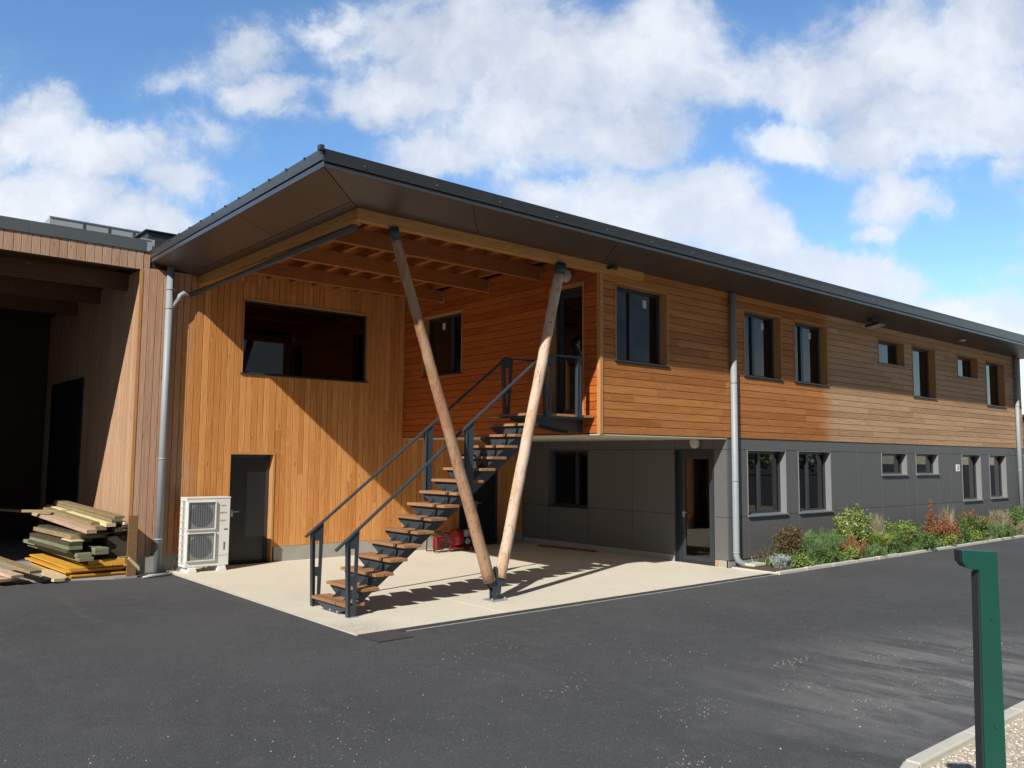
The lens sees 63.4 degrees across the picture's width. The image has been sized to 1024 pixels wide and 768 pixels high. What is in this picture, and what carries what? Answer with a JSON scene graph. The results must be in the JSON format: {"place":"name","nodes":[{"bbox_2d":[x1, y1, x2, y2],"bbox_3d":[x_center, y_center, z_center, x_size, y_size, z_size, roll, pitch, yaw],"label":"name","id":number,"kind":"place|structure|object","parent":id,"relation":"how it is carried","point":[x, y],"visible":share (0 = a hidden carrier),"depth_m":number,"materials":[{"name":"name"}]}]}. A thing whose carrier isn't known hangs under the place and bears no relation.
{"place":"outdoors","nodes":[
{"label":"outdoors","id":0,"kind":"place"},
{"bbox_2d":[0,540,136,583],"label":"workshop floor","id":1,"kind":"structure","parent":0,"point":[19,551],"depth_m":16.82,"materials":[{"name":"concrete"}]},
{"bbox_2d":[41,569,66,579],"bbox_3d":[-8.169,3.378,14.742,0.350,0.030,1.200,4,-6,-32],"label":"timber offcut","id":2,"kind":"object","parent":1,"relation":"on","point":[46,574],"visible":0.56,"depth_m":14.57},
{"bbox_2d":[30,562,123,578],"bbox_3d":[-8.260,3.476,15.664,0.930,0.027,2.700,5,-7,-42],"label":"shuttering panel","id":3,"kind":"object","parent":1,"relation":"on","point":[41,566],"visible":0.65,"depth_m":14.84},
{"bbox_2d":[64,569,125,576],"bbox_3d":[-8.215,3.448,15.688,0.948,0.027,2.765,5,-7,-40],"label":"shuttering panel","id":4,"kind":"object","parent":3,"relation":"on","point":[95,573],"visible":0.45,"depth_m":14.72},
{"bbox_2d":[25,557,123,573],"bbox_3d":[-8.311,3.385,15.665,0.970,0.027,2.700,5,-7,-43],"label":"shuttering panel","id":5,"kind":"object","parent":4,"relation":"on","point":[41,562],"visible":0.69,"depth_m":14.96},
{"bbox_2d":[39,559,124,571],"bbox_3d":[-8.230,3.357,15.681,0.900,0.027,2.720,5,-7,-42],"label":"shuttering panel","id":6,"kind":"object","parent":5,"relation":"on","point":[90,568],"visible":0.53,"depth_m":14.69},
{"bbox_2d":[29,553,123,569],"bbox_3d":[-8.263,3.325,15.679,0.930,0.027,2.700,5,-7,-43],"label":"shuttering panel","id":7,"kind":"object","parent":6,"relation":"on","point":[51,558],"visible":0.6,"depth_m":15.29,"materials":[{"name":"wood"}]},
{"bbox_2d":[55,554,125,567],"bbox_3d":[-8.040,3.296,15.689,0.660,0.030,2.600,5,-7,-40],"label":"shuttering panel","id":8,"kind":"object","parent":7,"relation":"on","point":[85,564],"visible":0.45,"depth_m":14.83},
{"bbox_2d":[88,558,125,564],"bbox_3d":[-7.226,3.164,14.787,0.600,0.080,0.100,5,-7,-40],"label":"timber bearer","id":9,"kind":"object","parent":8,"relation":"on","point":[108,561],"visible":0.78,"depth_m":14.75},
{"bbox_2d":[27,544,93,561],"bbox_3d":[-8.564,3.151,15.641,0.240,0.065,3.400,5,-7,-43],"label":"timber plank","id":10,"kind":"object","parent":9,"relation":"on","point":[81,559],"visible":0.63,"depth_m":14.86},
{"bbox_2d":[23,539,91,557],"bbox_3d":[-8.640,3.082,15.661,0.240,0.065,3.400,5,-7,-44],"label":"timber plank","id":11,"kind":"object","parent":10,"relation":"on","point":[82,553],"visible":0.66,"depth_m":14.57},
{"bbox_2d":[28,540,79,552],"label":"timber plank","id":12,"kind":"object","parent":11,"relation":"on","point":[53,547],"visible":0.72,"depth_m":14.91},
{"bbox_2d":[29,536,82,549],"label":"timber plank","id":13,"kind":"object","parent":12,"relation":"on","point":[62,546],"visible":0.73,"depth_m":14.86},
{"bbox_2d":[30,532,82,545],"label":"timber plank","id":14,"kind":"object","parent":13,"relation":"on","point":[49,537],"visible":0.88,"depth_m":15.12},
{"bbox_2d":[81,548,108,554],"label":"timber plank","id":15,"kind":"object","parent":10,"relation":"on","point":[98,552],"visible":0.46,"depth_m":14.64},
{"bbox_2d":[82,542,108,550],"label":"timber plank","id":16,"kind":"object","parent":15,"relation":"on","point":[90,546],"visible":0.5,"depth_m":14.83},
{"bbox_2d":[81,538,91,541],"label":"timber plank","id":17,"kind":"object","parent":16,"relation":"on","point":[88,540],"visible":0.23,"depth_m":15.04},
{"bbox_2d":[33,527,107,538],"bbox_3d":[-8.374,2.796,15.666,0.620,0.070,2.300,5,-7,-44],"label":"board stack","id":18,"kind":"object","parent":17,"relation":"on","point":[57,533],"visible":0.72,"depth_m":15.00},
{"bbox_2d":[38,524,109,535],"bbox_3d":[-8.294,2.741,15.632,2.400,0.045,0.500,-4,-7,44],"label":"board stack","id":19,"kind":"object","parent":18,"relation":"on","point":[58,527],"visible":0.73,"depth_m":15.31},
{"bbox_2d":[32,512,96,533],"bbox_3d":[-8.483,2.597,15.627,2.999,0.237,0.170,-4,-7,43],"label":"timber plank","id":20,"kind":"object","parent":19,"relation":"on","point":[68,523],"visible":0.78,"depth_m":15.36,"materials":[{"name":"wood"}]},
{"bbox_2d":[38,508,106,530],"bbox_3d":[-8.451,2.572,15.855,3.099,0.248,0.200,-4,-7,43],"label":"timber plank","id":21,"kind":"object","parent":19,"relation":"on","point":[99,527],"visible":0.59,"depth_m":15.14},
{"bbox_2d":[43,507,98,524],"bbox_3d":[-8.436,2.509,15.806,2.598,0.195,0.140,-4,-7,43],"label":"timber plank","id":22,"kind":"object","parent":21,"relation":"on","point":[78,518],"visible":1,"depth_m":15.54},
{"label":"timber plank","id":23,"kind":"object","parent":18,"relation":"on","visible":0},
{"bbox_2d":[107,525,123,531],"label":"timber plank","id":24,"kind":"object","parent":23,"relation":"on","point":[117,528],"visible":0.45,"depth_m":14.97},
{"bbox_2d":[46,505,115,526],"bbox_3d":[-8.330,2.519,15.934,3.199,0.248,0.170,-4,-7,43],"label":"timber plank","id":25,"kind":"object","parent":24,"relation":"on","point":[105,523],"visible":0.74,"depth_m":15.43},
{"bbox_2d":[21,510,72,512],"bbox_3d":[-8.827,2.489,16.209,1.500,0.050,0.060,1,-5,0],"label":"timber lath","id":26,"kind":"object","parent":25,"relation":"on","point":[49,511],"visible":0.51,"depth_m":16.18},
{"bbox_2d":[53,502,122,521],"bbox_3d":[-8.218,2.451,15.971,3.098,0.223,0.190,-4,-7,43],"label":"timber plank","id":27,"kind":"object","parent":25,"relation":"on","point":[91,514],"visible":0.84,"depth_m":15.57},
{"bbox_2d":[55,500,124,518],"bbox_3d":[-8.179,2.401,15.967,2.998,0.212,0.180,-4,-7,42],"label":"timber plank","id":28,"kind":"object","parent":27,"relation":"on","point":[92,510],"visible":1,"depth_m":15.74,"materials":[{"name":"wood"}]},
{"bbox_2d":[89,533,127,558],"bbox_3d":[-7.669,3.013,15.620,0.340,0.420,1.600,5,-7,-40],"label":"board stack","id":29,"kind":"object","parent":8,"relation":"on","point":[116,543],"visible":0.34,"depth_m":15.04,"materials":[{"name":"wood"}]},
{"bbox_2d":[126,515,137,576],"bbox_3d":[-6.803,2.897,14.840,0.160,1.070,0.040,5,-7,-40],"label":"timber post","id":30,"kind":"object","parent":1,"relation":"on","point":[132,541],"visible":1,"depth_m":14.82,"materials":[{"name":"brown wood"}]},
{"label":"timber plank","id":31,"kind":"object","parent":1,"relation":"on","visible":0},
{"bbox_2d":[0,576,17,581],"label":"timber plank","id":32,"kind":"object","parent":31,"relation":"on","point":[4,579],"visible":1,"depth_m":13.77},
{"bbox_2d":[0,568,23,578],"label":"timber plank","id":33,"kind":"object","parent":32,"relation":"on","point":[8,573],"visible":1,"depth_m":13.86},
{"bbox_2d":[0,556,41,573],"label":"timber plank","id":34,"kind":"object","parent":33,"relation":"on","point":[17,566],"visible":1,"depth_m":14.11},
{"bbox_2d":[165,542,767,634],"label":"concrete pavement","id":35,"kind":"structure","parent":0,"point":[421,587],"depth_m":14.58,"materials":[{"name":"concrete"}]},
{"bbox_2d":[173,496,230,572],"bbox_3d":[-5.874,2.840,15.720,0.934,1.388,0.395,5,-7,-40],"label":"heat pump","id":36,"kind":"object","parent":35,"relation":"on","point":[204,531],"visible":1,"depth_m":15.58,"materials":[{"name":"white metal"}]},
{"bbox_2d":[426,531,450,552],"bbox_3d":[-1.690,3.621,19.038,0.483,0.438,0.328,5,-7,-40],"label":"framed machine","id":37,"kind":"object","parent":35,"relation":"on","point":[438,543],"visible":0.91,"depth_m":18.96,"materials":[{"name":"red metal"}]},
{"bbox_2d":[304,354,593,618],"bbox_3d":[-0.875,1.378,13.387,5.041,3.972,1.396,5,-7,-40],"label":"outdoor staircase","id":38,"kind":"structure","parent":35,"relation":"on","point":[358,585],"depth_m":12.77,"materials":[{"name":"black metal"}]},
{"bbox_2d":[445,503,476,549],"bbox_3d":[-1.172,3.340,19.470,0.865,1.155,0.508,5,-7,-40],"label":"wheeled machine","id":39,"kind":"object","parent":35,"relation":"on","point":[460,538],"visible":0.77,"depth_m":19.24,"materials":[{"name":"red paint"}]},
{"bbox_2d":[538,545,596,551],"bbox_3d":[1.308,3.952,19.934,1.797,0.031,0.124,-4,-7,44],"label":"timber board","id":40,"kind":"object","parent":35,"relation":"on","point":[568,548],"visible":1,"depth_m":19.82,"materials":[{"name":"brown wood"}]},
{"bbox_2d":[0,516,1023,767],"bbox_3d":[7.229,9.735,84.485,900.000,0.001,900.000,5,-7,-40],"label":"asphalt yard","id":41,"kind":"structure","parent":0,"point":[132,672],"depth_m":8.29,"materials":[{"name":"asphalt"}]},
{"bbox_2d":[0,215,177,570],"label":"workshop building","id":42,"kind":"structure","parent":41,"relation":"on","point":[71,291],"depth_m":17.86,"materials":[{"name":"brown wood"}]},
{"bbox_2d":[44,377,83,523],"bbox_3d":[-10.574,1.862,19.504,0.035,3.850,3.000,5,-7,-40],"label":"sliding door","id":43,"kind":"structure","parent":42,"relation":"in","point":[67,397],"depth_m":19.41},
{"bbox_2d":[173,573,357,635],"bbox_3d":[-4.110,3.311,12.771,0.028,0.044,6.820,5,-7,-40],"label":"pavement edge strip","id":44,"kind":"object","parent":41,"relation":"on","point":[346,631],"visible":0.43,"depth_m":11.91,"materials":[{"name":"concrete"}]},
{"bbox_2d":[358,629,413,641],"bbox_3d":[-1.545,3.083,10.152,0.490,0.012,0.490,5,-7,-40],"label":"drain grate","id":45,"kind":"object","parent":41,"relation":"on","point":[386,635],"visible":1,"depth_m":10.13,"materials":[{"name":"metal"}]},
{"bbox_2d":[5,586,1017,767],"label":"scattered pebbles","id":46,"kind":"object","parent":41,"relation":"on","point":[654,688],"visible":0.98,"depth_m":7.83,"materials":[{"name":"stone"}]},
{"bbox_2d":[132,144,1023,601],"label":"office building","id":47,"kind":"structure","parent":41,"relation":"on","point":[324,332],"depth_m":17.28,"materials":[{"name":"brown wood"}]},
{"bbox_2d":[225,452,274,565],"bbox_3d":[-5.390,2.525,16.929,0.978,2.237,0.264,5,-7,-40],"label":"service door","id":48,"kind":"structure","parent":47,"relation":"in","point":[251,478],"depth_m":17.03,"materials":[{"name":"grey metal"}]},
{"bbox_2d":[240,298,369,382],"bbox_3d":[-4.429,-0.892,17.944,2.984,1.574,0.170,5,-7,-40],"label":"wide window","id":49,"kind":"structure","parent":47,"relation":"in","point":[279,339],"depth_m":17.93,"materials":[{"name":"black glass"}]},
{"bbox_2d":[420,309,462,377],"bbox_3d":[-1.482,-0.867,18.407,0.250,1.394,1.544,5,-7,-40],"label":"side window","id":50,"kind":"structure","parent":47,"relation":"in","point":[444,331],"depth_m":18.51,"materials":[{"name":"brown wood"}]},
{"bbox_2d":[457,453,501,544],"bbox_3d":[-0.852,2.874,20.732,1.378,2.287,0.204,5,-7,-40],"label":"double door","id":51,"kind":"structure","parent":47,"relation":"in","point":[488,498],"depth_m":20.99,"materials":[{"name":"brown wood"}]},
{"bbox_2d":[548,281,584,414],"bbox_3d":[1.085,-0.615,15.369,0.244,2.449,0.928,5,-7,-40],"label":"landing door","id":52,"kind":"structure","parent":47,"relation":"in","point":[568,332],"depth_m":15.53,"materials":[{"name":"black glass"}]},
{"bbox_2d":[563,269,572,282],"bbox_3d":[1.006,-2.009,15.342,0.115,0.260,0.260,5,-7,-40],"label":"wall lamp","id":53,"kind":"object","parent":47,"relation":"attached to","point":[568,276],"visible":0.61,"depth_m":15.27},
{"bbox_2d":[547,450,588,508],"bbox_3d":[1.448,2.331,20.410,0.250,1.414,1.424,5,-7,-40],"label":"recessed window","id":54,"kind":"structure","parent":47,"relation":"in","point":[568,470],"depth_m":20.57,"materials":[{"name":"black glass"}]},
{"bbox_2d":[614,282,669,366],"bbox_3d":[2.355,-1.077,15.505,1.515,1.444,0.285,5,-7,-40],"label":"upper window","id":55,"kind":"structure","parent":47,"relation":"in","point":[641,314],"depth_m":15.70,"materials":[{"name":"black glass"}]},
{"bbox_2d":[674,449,714,565],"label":"entrance door","id":56,"kind":"structure","parent":47,"relation":"in","point":[693,469],"depth_m":17.56,"materials":[{"name":"black glass"}]},
{"bbox_2d":[689,440,700,448],"bbox_3d":[3.846,1.238,17.448,0.115,0.250,0.250,5,-7,-40],"label":"wall lamp","id":57,"kind":"object","parent":47,"relation":"attached to","point":[694,444],"visible":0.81,"depth_m":17.39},
{"bbox_2d":[742,309,783,380],"bbox_3d":[5.376,-0.826,18.061,1.483,1.444,0.285,5,-7,-40],"label":"upper window","id":58,"kind":"structure","parent":47,"relation":"in","point":[762,332],"depth_m":18.32,"materials":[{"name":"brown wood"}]},
{"bbox_2d":[747,450,788,516],"bbox_3d":[5.427,2.122,17.819,1.500,1.389,0.255,5,-7,-40],"label":"lower window","id":59,"kind":"structure","parent":47,"relation":"in","point":[766,469],"depth_m":18.01,"materials":[{"name":"black glass"}]},
{"bbox_2d":[793,319,829,385],"bbox_3d":[6.882,-0.701,19.335,1.489,1.444,0.285,5,-7,-40],"label":"upper window","id":60,"kind":"structure","parent":47,"relation":"in","point":[810,339],"depth_m":19.61,"materials":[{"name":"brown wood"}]},
{"bbox_2d":[798,451,833,513],"bbox_3d":[6.911,2.251,19.074,1.448,1.399,0.255,5,-7,-40],"label":"lower window","id":61,"kind":"structure","parent":47,"relation":"in","point":[814,467],"depth_m":19.29,"materials":[{"name":"clear glass"}]},
{"bbox_2d":[865,319,885,328],"bbox_3d":[8.973,-1.503,20.470,0.340,0.234,0.377,5,-7,-40],"label":"floodlight","id":62,"kind":"object","parent":47,"relation":"hanging from","point":[874,324],"visible":1,"depth_m":20.40,"materials":[{"name":"grey metal"}]},
{"bbox_2d":[877,338,905,367],"bbox_3d":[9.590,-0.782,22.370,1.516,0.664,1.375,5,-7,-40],"label":"upper window","id":63,"kind":"structure","parent":47,"relation":"in","point":[890,352],"depth_m":22.25,"materials":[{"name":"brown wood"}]},
{"bbox_2d":[881,453,908,475],"bbox_3d":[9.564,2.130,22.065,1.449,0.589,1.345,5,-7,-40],"label":"lower window","id":64,"kind":"structure","parent":47,"relation":"in","point":[892,464],"depth_m":21.87,"materials":[{"name":"grey glass"}]},
{"bbox_2d":[911,345,937,399],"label":"upper window","id":65,"kind":"structure","parent":47,"relation":"in","point":[923,358],"depth_m":23.52,"materials":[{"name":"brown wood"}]},
{"bbox_2d":[915,453,940,474],"bbox_3d":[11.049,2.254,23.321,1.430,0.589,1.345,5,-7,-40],"label":"lower window","id":66,"kind":"structure","parent":47,"relation":"in","point":[926,464],"depth_m":23.17,"materials":[{"name":"grey glass"}]},
{"bbox_2d":[956,354,979,379],"bbox_3d":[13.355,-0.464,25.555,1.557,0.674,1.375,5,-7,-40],"label":"upper window","id":67,"kind":"structure","parent":47,"relation":"in","point":[967,367],"depth_m":25.49,"materials":[{"name":"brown wood"}]},
{"bbox_2d":[961,454,982,501],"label":"lower window","id":68,"kind":"structure","parent":47,"relation":"in","point":[971,464],"depth_m":25.12,"materials":[{"name":"grey glass"}]},
{"bbox_2d":[985,360,1006,407],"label":"upper window","id":69,"kind":"structure","parent":47,"relation":"in","point":[995,374],"depth_m":26.88,"materials":[{"name":"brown wood"}]},
{"bbox_2d":[989,455,1008,498],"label":"lower window","id":70,"kind":"structure","parent":47,"relation":"in","point":[997,463],"depth_m":26.46,"materials":[{"name":"grey glass"}]},
{"bbox_2d":[394,573,774,631],"bbox_3d":[1.701,3.397,13.141,9.310,0.035,0.165,5,-7,-40],"label":"drain channel strip","id":71,"kind":"object","parent":41,"relation":"on","point":[517,612],"visible":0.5,"depth_m":12.35,"materials":[{"name":"concrete"}]},
{"bbox_2d":[407,574,776,630],"bbox_3d":[1.986,3.409,13.268,8.710,0.038,0.006,5,-7,-40],"label":"channel edge strip","id":72,"kind":"object","parent":41,"relation":"on","point":[578,604],"visible":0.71,"depth_m":12.36,"materials":[{"name":"concrete"}]},
{"bbox_2d":[732,567,777,574],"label":"bed end kerb","id":73,"kind":"structure","parent":41,"relation":"on","point":[770,572],"depth_m":16.23,"materials":[{"name":"concrete"}]},
{"bbox_2d":[776,535,1023,574],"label":"planting bed kerb","id":74,"kind":"structure","parent":41,"relation":"on","point":[813,567],"depth_m":18.67,"materials":[{"name":"concrete"}]},
{"bbox_2d":[900,700,1023,767],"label":"gravel kerb","id":75,"kind":"structure","parent":41,"relation":"on","point":[935,752],"depth_m":6.29,"materials":[{"name":"concrete"}]},
{"bbox_2d":[0,0,1023,413],"label":"sky","id":76,"kind":"structure","parent":0,"point":[874,147],"materials":[{"name":"blue"}]},
{"bbox_2d":[731,534,1023,571],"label":"planting bed soil","id":77,"kind":"structure","parent":0,"point":[771,568],"depth_m":16.69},
{"bbox_2d":[745,561,765,566],"bbox_3d":[4.912,3.655,16.791,0.420,0.064,0.280,5,-7,-40],"label":"splash slab","id":78,"kind":"object","parent":77,"relation":"on","point":[754,564],"depth_m":16.68,"materials":[{"name":"concrete"}]},
{"bbox_2d":[753,541,776,564],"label":"twiggy shrub","id":79,"kind":"object","parent":77,"relation":"on","point":[757,556],"visible":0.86,"depth_m":16.99,"materials":[{"name":"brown plant"}]},
{"bbox_2d":[767,552,791,568],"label":"silver shrub","id":80,"kind":"object","parent":77,"relation":"on","point":[778,563],"visible":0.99,"depth_m":16.42,"materials":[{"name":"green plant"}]},
{"bbox_2d":[770,523,805,554],"bbox_3d":[5.734,3.316,17.164,0.866,0.866,0.650,5,-7,-40],"label":"brown shrub","id":81,"kind":"object","parent":77,"relation":"on","point":[789,541],"visible":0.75,"depth_m":17.06,"materials":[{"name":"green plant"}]},
{"bbox_2d":[789,553,813,566],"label":"wild plant","id":82,"kind":"object","parent":77,"relation":"on","point":[802,563],"visible":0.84,"depth_m":16.68,"materials":[{"name":"green plant"}]},
{"bbox_2d":[797,531,825,562],"bbox_3d":[6.247,3.425,17.401,0.704,0.731,0.736,3,-6,-28],"label":"feathery plant","id":83,"kind":"object","parent":77,"relation":"on","point":[810,546],"visible":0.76,"depth_m":17.25,"materials":[{"name":"green plant"}]},
{"bbox_2d":[806,527,846,551],"bbox_3d":[6.733,3.459,17.902,1.065,0.767,0.704,3,-6,-25],"label":"feathery plant","id":84,"kind":"object","parent":77,"relation":"on","point":[831,542],"visible":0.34,"depth_m":17.90,"materials":[{"name":"green plant"}]},
{"bbox_2d":[816,545,841,562],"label":"wild plant","id":85,"kind":"object","parent":77,"relation":"on","point":[828,554],"visible":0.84,"depth_m":17.36,"materials":[{"name":"green plant"}]},
{"bbox_2d":[838,543,860,559],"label":"wild plant","id":86,"kind":"object","parent":77,"relation":"on","point":[854,553],"visible":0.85,"depth_m":17.90,"materials":[{"name":"green plant"}]},
{"bbox_2d":[837,534,866,554],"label":"rusty grass","id":87,"kind":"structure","parent":77,"relation":"on","point":[861,546],"depth_m":18.40,"materials":[{"name":"orange plant"}]},
{"bbox_2d":[832,503,873,545],"bbox_3d":[7.898,3.336,19.197,1.086,1.260,0.816,5,-7,-40],"label":"white flowered shrub","id":88,"kind":"object","parent":77,"relation":"on","point":[855,527],"visible":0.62,"depth_m":19.08,"materials":[{"name":"green plant"}]},
{"bbox_2d":[862,542,887,556],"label":"wild plant","id":89,"kind":"object","parent":77,"relation":"on","point":[877,552],"visible":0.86,"depth_m":18.59,"materials":[{"name":"green plant"}]},
{"bbox_2d":[871,511,885,533],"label":"tall grass","id":90,"kind":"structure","parent":77,"relation":"on","point":[877,525],"depth_m":19.71,"materials":[{"name":"beige plant"}]},
{"bbox_2d":[865,530,894,553],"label":"grass clump","id":91,"kind":"object","parent":77,"relation":"on","point":[881,539],"visible":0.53,"depth_m":19.04,"materials":[{"name":"green plant"}]},
{"bbox_2d":[750,511,1023,567],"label":"ground cover","id":92,"kind":"object","parent":77,"relation":"on","point":[894,551],"depth_m":17.92,"materials":[{"name":"plant"}]},
{"bbox_2d":[888,532,908,552],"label":"wild plant","id":93,"kind":"object","parent":77,"relation":"on","point":[895,540],"visible":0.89,"depth_m":19.35,"materials":[{"name":"green plant"}]},
{"bbox_2d":[889,526,911,548],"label":"red flowered plant","id":94,"kind":"object","parent":77,"relation":"on","point":[906,537],"visible":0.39,"depth_m":19.75,"materials":[{"name":"green plant"}]},
{"bbox_2d":[884,520,920,545],"bbox_3d":[9.621,3.695,20.418,1.028,0.744,0.765,5,-7,-40],"label":"yellow green shrub","id":95,"kind":"object","parent":77,"relation":"on","point":[913,529],"visible":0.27,"depth_m":20.29,"materials":[{"name":"green plant"}]},
{"bbox_2d":[909,532,941,549],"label":"shrub","id":96,"kind":"object","parent":77,"relation":"on","point":[927,543],"visible":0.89,"depth_m":20.14,"materials":[{"name":"green plant"}]},
{"bbox_2d":[926,499,934,536],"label":"spire plant","id":97,"kind":"object","parent":77,"relation":"on","point":[931,523],"visible":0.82,"depth_m":21.23,"materials":[{"name":"orange plant"}]},
{"bbox_2d":[918,529,946,545],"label":"wild plant","id":98,"kind":"object","parent":77,"relation":"on","point":[938,536],"visible":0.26,"depth_m":20.75,"materials":[{"name":"green plant"}]},
{"bbox_2d":[921,514,962,539],"bbox_3d":[11.132,3.771,21.471,1.088,0.817,1.144,0,-5,3],"label":"rusty shrub","id":99,"kind":"object","parent":77,"relation":"on","point":[948,529],"visible":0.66,"depth_m":21.27,"materials":[{"name":"orange plant"}]},
{"bbox_2d":[936,504,956,526],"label":"plume grass","id":100,"kind":"object","parent":77,"relation":"on","point":[945,512],"depth_m":22.43,"materials":[{"name":"beige plant"}]},
{"bbox_2d":[937,532,957,545],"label":"wild plant","id":101,"kind":"object","parent":77,"relation":"on","point":[950,541],"visible":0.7,"depth_m":21.02,"materials":[{"name":"green plant"}]},
{"bbox_2d":[953,520,972,542],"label":"green shrub","id":102,"kind":"object","parent":77,"relation":"on","point":[965,533],"visible":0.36,"depth_m":21.89,"materials":[{"name":"green plant"}]},
{"bbox_2d":[953,508,990,537],"bbox_3d":[12.643,3.873,22.894,1.225,0.883,1.012,5,-7,-40],"label":"red topped plant","id":103,"kind":"object","parent":77,"relation":"on","point":[979,525],"visible":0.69,"depth_m":22.70,"materials":[{"name":"green plant"}]},
{"bbox_2d":[966,524,988,540],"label":"wild plant","id":104,"kind":"object","parent":77,"relation":"on","point":[975,536],"visible":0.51,"depth_m":22.27,"materials":[{"name":"green plant"}]},
{"bbox_2d":[975,515,1005,538],"bbox_3d":[13.416,4.025,23.206,0.876,0.672,0.748,-1,-5,14],"label":"green shrub","id":105,"kind":"object","parent":77,"relation":"on","point":[995,532],"visible":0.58,"depth_m":23.18,"materials":[{"name":"green plant"}]},
{"bbox_2d":[987,509,1012,530],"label":"dry grass","id":106,"kind":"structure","parent":77,"relation":"on","point":[1000,516],"depth_m":24.08,"materials":[{"name":"beige plant"}]},
{"bbox_2d":[988,503,1023,529],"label":"dark leaved shrub","id":107,"kind":"object","parent":77,"relation":"on","point":[1013,511],"visible":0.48,"depth_m":24.76,"materials":[{"name":"green plant"}]},
{"bbox_2d":[997,524,1016,536],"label":"wild plant","id":108,"kind":"object","parent":77,"relation":"on","point":[1007,530],"visible":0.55,"depth_m":23.52,"materials":[{"name":"green plant"}]},
{"bbox_2d":[1008,520,1023,534],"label":"wild plant","id":109,"kind":"object","parent":77,"relation":"on","point":[1018,528],"visible":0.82,"depth_m":24.16,"materials":[{"name":"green plant"}]},
{"bbox_2d":[924,714,1023,767],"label":"gravel bed","id":110,"kind":"object","parent":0,"point":[1016,751],"depth_m":6.25,"materials":[{"name":"gravel"}]},
{"bbox_2d":[954,549,1005,767],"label":"green post","id":111,"kind":"object","parent":110,"relation":"on","point":[990,749],"visible":1,"depth_m":3.95,"materials":[{"name":"metal"}]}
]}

